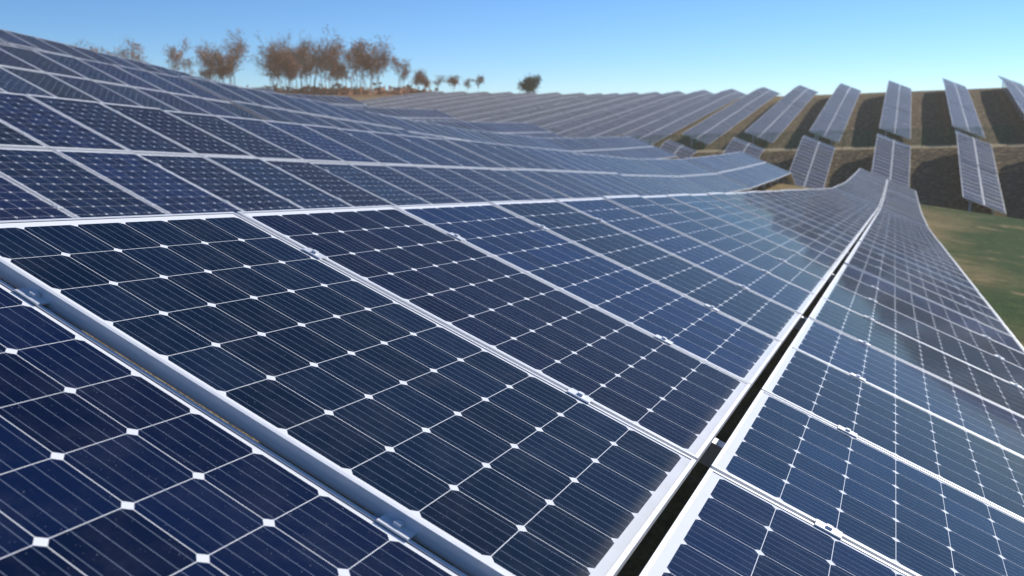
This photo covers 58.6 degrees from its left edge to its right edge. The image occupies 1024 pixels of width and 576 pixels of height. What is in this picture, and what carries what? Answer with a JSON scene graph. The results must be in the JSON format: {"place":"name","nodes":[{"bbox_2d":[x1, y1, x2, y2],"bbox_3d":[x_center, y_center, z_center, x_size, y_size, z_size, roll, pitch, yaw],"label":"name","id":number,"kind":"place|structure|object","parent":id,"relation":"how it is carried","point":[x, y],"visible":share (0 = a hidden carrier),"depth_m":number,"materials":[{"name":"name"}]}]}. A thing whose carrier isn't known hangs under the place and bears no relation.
{"place":"outdoors","nodes":[
{"label":"outdoors","id":0,"kind":"place"},
{"bbox_2d":[0,87,1023,575],"bbox_3d":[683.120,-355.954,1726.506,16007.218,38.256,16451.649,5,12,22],"label":"ground","id":1,"kind":"structure","parent":0,"point":[982,245],"depth_m":79.24,"materials":[{"name":"green plant"}]},
{"bbox_2d":[1,40,1023,575],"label":"clamps","id":2,"kind":"object","parent":1,"relation":"on","point":[407,534],"visible":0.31,"depth_m":3.28,"materials":[{"name":"silver metal"}]},
{"bbox_2d":[0,29,1023,575],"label":"solar panels","id":3,"kind":"object","parent":2,"relation":"on","point":[400,353],"visible":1,"depth_m":2.91,"materials":[{"name":"blue glass"}]},
{"bbox_2d":[0,0,1023,95],"label":"sky","id":4,"kind":"structure","parent":0,"point":[587,47],"materials":[{"name":"blue"}]},
{"bbox_2d":[577,125,1023,151],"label":"hedge","id":5,"kind":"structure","parent":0,"point":[819,133],"depth_m":95.32,"materials":[{"name":"brown plant"}]}
]}

